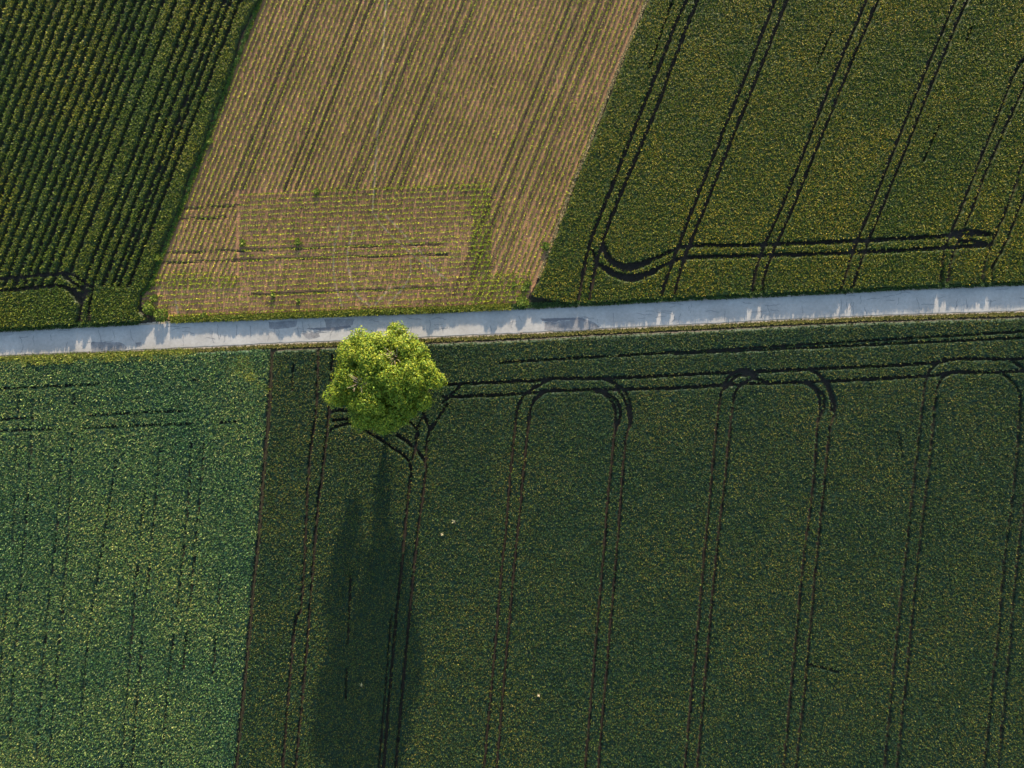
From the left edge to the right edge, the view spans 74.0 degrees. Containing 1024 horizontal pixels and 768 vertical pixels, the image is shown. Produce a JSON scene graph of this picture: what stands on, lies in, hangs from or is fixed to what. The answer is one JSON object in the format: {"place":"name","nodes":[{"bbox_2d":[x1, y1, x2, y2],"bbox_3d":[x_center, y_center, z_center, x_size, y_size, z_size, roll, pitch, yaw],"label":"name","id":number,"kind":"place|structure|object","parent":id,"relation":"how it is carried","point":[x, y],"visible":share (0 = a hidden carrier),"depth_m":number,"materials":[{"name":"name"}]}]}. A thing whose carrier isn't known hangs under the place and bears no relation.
{"place":"outdoors","nodes":[
{"label":"outdoors","id":0,"kind":"place"},
{"bbox_2d":[141,0,645,319],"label":"field soil","id":1,"kind":"structure","parent":0,"point":[258,189],"depth_m":101.97,"materials":[{"name":"brown soil"}]},
{"bbox_2d":[149,294,157,301],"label":"weed","id":2,"kind":"object","parent":1,"relation":"on","point":[154,297],"visible":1,"depth_m":101.65,"materials":[{"name":"green plant"}]},
{"bbox_2d":[153,307,168,322],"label":"weed","id":3,"kind":"object","parent":1,"relation":"on","point":[162,313],"visible":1,"depth_m":101.36,"materials":[{"name":"green plant"}]},
{"bbox_2d":[239,238,245,245],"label":"weed","id":4,"kind":"object","parent":1,"relation":"on","point":[242,242],"visible":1,"depth_m":101.62,"materials":[{"name":"green plant"}]},
{"bbox_2d":[294,238,302,246],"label":"weed","id":5,"kind":"object","parent":1,"relation":"on","point":[297,242],"visible":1,"depth_m":101.63,"materials":[{"name":"green plant"}]},
{"bbox_2d":[313,187,319,194],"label":"weed","id":6,"kind":"object","parent":1,"relation":"on","point":[316,191],"visible":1,"depth_m":101.63,"materials":[{"name":"green plant"}]},
{"bbox_2d":[142,0,644,315],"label":"maize seedlings","id":7,"kind":"object","parent":1,"relation":"on","point":[375,188],"visible":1,"depth_m":101.78,"materials":[{"name":"green plant"}]},
{"bbox_2d":[520,284,528,291],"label":"weed","id":8,"kind":"object","parent":1,"relation":"on","point":[524,288],"visible":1,"depth_m":101.59,"materials":[{"name":"green plant"}]},
{"bbox_2d":[524,280,531,286],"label":"weed","id":9,"kind":"object","parent":1,"relation":"on","point":[528,283],"visible":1,"depth_m":101.62,"materials":[{"name":"green plant"}]},
{"bbox_2d":[541,241,549,250],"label":"weed","id":10,"kind":"object","parent":1,"relation":"on","point":[546,246],"visible":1,"depth_m":101.57,"materials":[{"name":"green plant"}]},
{"bbox_2d":[0,286,1023,355],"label":"road","id":11,"kind":"structure","parent":0,"point":[173,335],"depth_m":101.95,"materials":[{"name":"grey asphalt"}]},
{"bbox_2d":[91,342,126,350],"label":"asphalt patch","id":12,"kind":"object","parent":11,"relation":"on","point":[98,346],"visible":1,"depth_m":101.94,"materials":[{"name":"grey asphalt"}]},
{"bbox_2d":[269,320,297,328],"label":"asphalt patch","id":13,"kind":"object","parent":11,"relation":"on","point":[282,325],"visible":1,"depth_m":101.94,"materials":[{"name":"grey asphalt"}]},
{"bbox_2d":[302,333,319,338],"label":"asphalt patch","id":14,"kind":"object","parent":11,"relation":"on","point":[311,335],"visible":1,"depth_m":101.94,"materials":[{"name":"grey asphalt"}]},
{"bbox_2d":[305,325,350,329],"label":"asphalt patch","id":15,"kind":"object","parent":11,"relation":"on","point":[334,328],"visible":1,"depth_m":101.94,"materials":[{"name":"grey asphalt"}]},
{"bbox_2d":[324,319,354,326],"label":"asphalt patch","id":16,"kind":"object","parent":11,"relation":"on","point":[336,322],"visible":1,"depth_m":101.94,"materials":[{"name":"grey asphalt"}]},
{"bbox_2d":[541,317,582,321],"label":"asphalt patch","id":17,"kind":"object","parent":11,"relation":"on","point":[555,320],"visible":1,"depth_m":101.94,"materials":[{"name":"grey asphalt"}]},
{"bbox_2d":[544,319,598,330],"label":"asphalt patch","id":18,"kind":"object","parent":11,"relation":"on","point":[577,325],"visible":1,"depth_m":101.94,"materials":[{"name":"grey asphalt"}]},
{"bbox_2d":[2,285,1023,356],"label":"road shoulder","id":19,"kind":"object","parent":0,"point":[548,332],"visible":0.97,"depth_m":101.98},
{"bbox_2d":[141,0,1023,767],"bbox_3d":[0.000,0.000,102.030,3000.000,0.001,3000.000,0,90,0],"label":"ground","id":20,"kind":"structure","parent":0,"point":[529,300],"depth_m":102.03,"materials":[{"name":"brown soil"}]},
{"bbox_2d":[0,320,140,332],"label":"verge grass","id":21,"kind":"structure","parent":20,"relation":"on","point":[87,324],"depth_m":101.59,"materials":[{"name":"green plant"}]},
{"bbox_2d":[0,0,258,329],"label":"ridged crop field","id":22,"kind":"structure","parent":20,"relation":"on","point":[107,109],"depth_m":101.28,"materials":[{"name":"green plant"}]},
{"bbox_2d":[0,348,271,767],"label":"pea field","id":23,"kind":"structure","parent":20,"relation":"on","point":[130,498],"depth_m":101.40,"materials":[{"name":"green plant"}]},
{"bbox_2d":[0,348,271,391],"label":"verge grass","id":24,"kind":"structure","parent":20,"relation":"on","point":[107,355],"depth_m":101.39,"materials":[{"name":"green plant"}]},
{"bbox_2d":[141,301,154,315],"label":"weed","id":25,"kind":"object","parent":20,"relation":"on","point":[148,306],"visible":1,"depth_m":101.39,"materials":[{"name":"green plant"}]},
{"bbox_2d":[153,252,161,262],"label":"weed","id":26,"kind":"object","parent":20,"relation":"on","point":[157,257],"visible":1,"depth_m":101.41,"materials":[{"name":"green plant"}]},
{"bbox_2d":[142,0,261,295],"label":"verge grass","id":27,"kind":"structure","parent":20,"relation":"on","point":[200,158],"depth_m":101.75,"materials":[{"name":"green plant"}]},
{"bbox_2d":[169,302,512,323],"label":"verge grass","id":28,"kind":"structure","parent":20,"relation":"on","point":[342,313],"depth_m":101.55,"materials":[{"name":"green plant"}]},
{"bbox_2d":[0,311,1023,356],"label":"verge grass","id":29,"kind":"structure","parent":20,"relation":"on","point":[724,325],"depth_m":101.89,"materials":[{"name":"green plant"}]},
{"bbox_2d":[515,294,528,308],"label":"weed","id":30,"kind":"object","parent":20,"relation":"on","point":[523,301],"visible":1,"depth_m":101.34,"materials":[{"name":"green plant"}]},
{"bbox_2d":[537,0,647,278],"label":"straw fringe","id":31,"kind":"object","parent":20,"relation":"on","point":[597,121],"visible":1,"depth_m":101.81,"materials":[{"name":"beige plant"}]},
{"bbox_2d":[512,280,1023,309],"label":"verge grass","id":32,"kind":"structure","parent":20,"relation":"on","point":[536,305],"depth_m":101.63,"materials":[{"name":"green plant"}]},
{"bbox_2d":[237,317,1023,767],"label":"green wheat field","id":33,"kind":"structure","parent":0,"point":[781,547],"depth_m":101.36,"materials":[{"name":"green plant"}]},
{"bbox_2d":[320,320,447,436],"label":"broadleaf tree","id":34,"kind":"object","parent":33,"relation":"on","point":[388,397],"visible":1,"depth_m":89.76,"materials":[{"name":"green plant"}]},
{"bbox_2d":[530,0,1023,303],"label":"wheat field","id":35,"kind":"structure","parent":0,"point":[743,147],"depth_m":101.22,"materials":[{"name":"green plant"}]}
]}

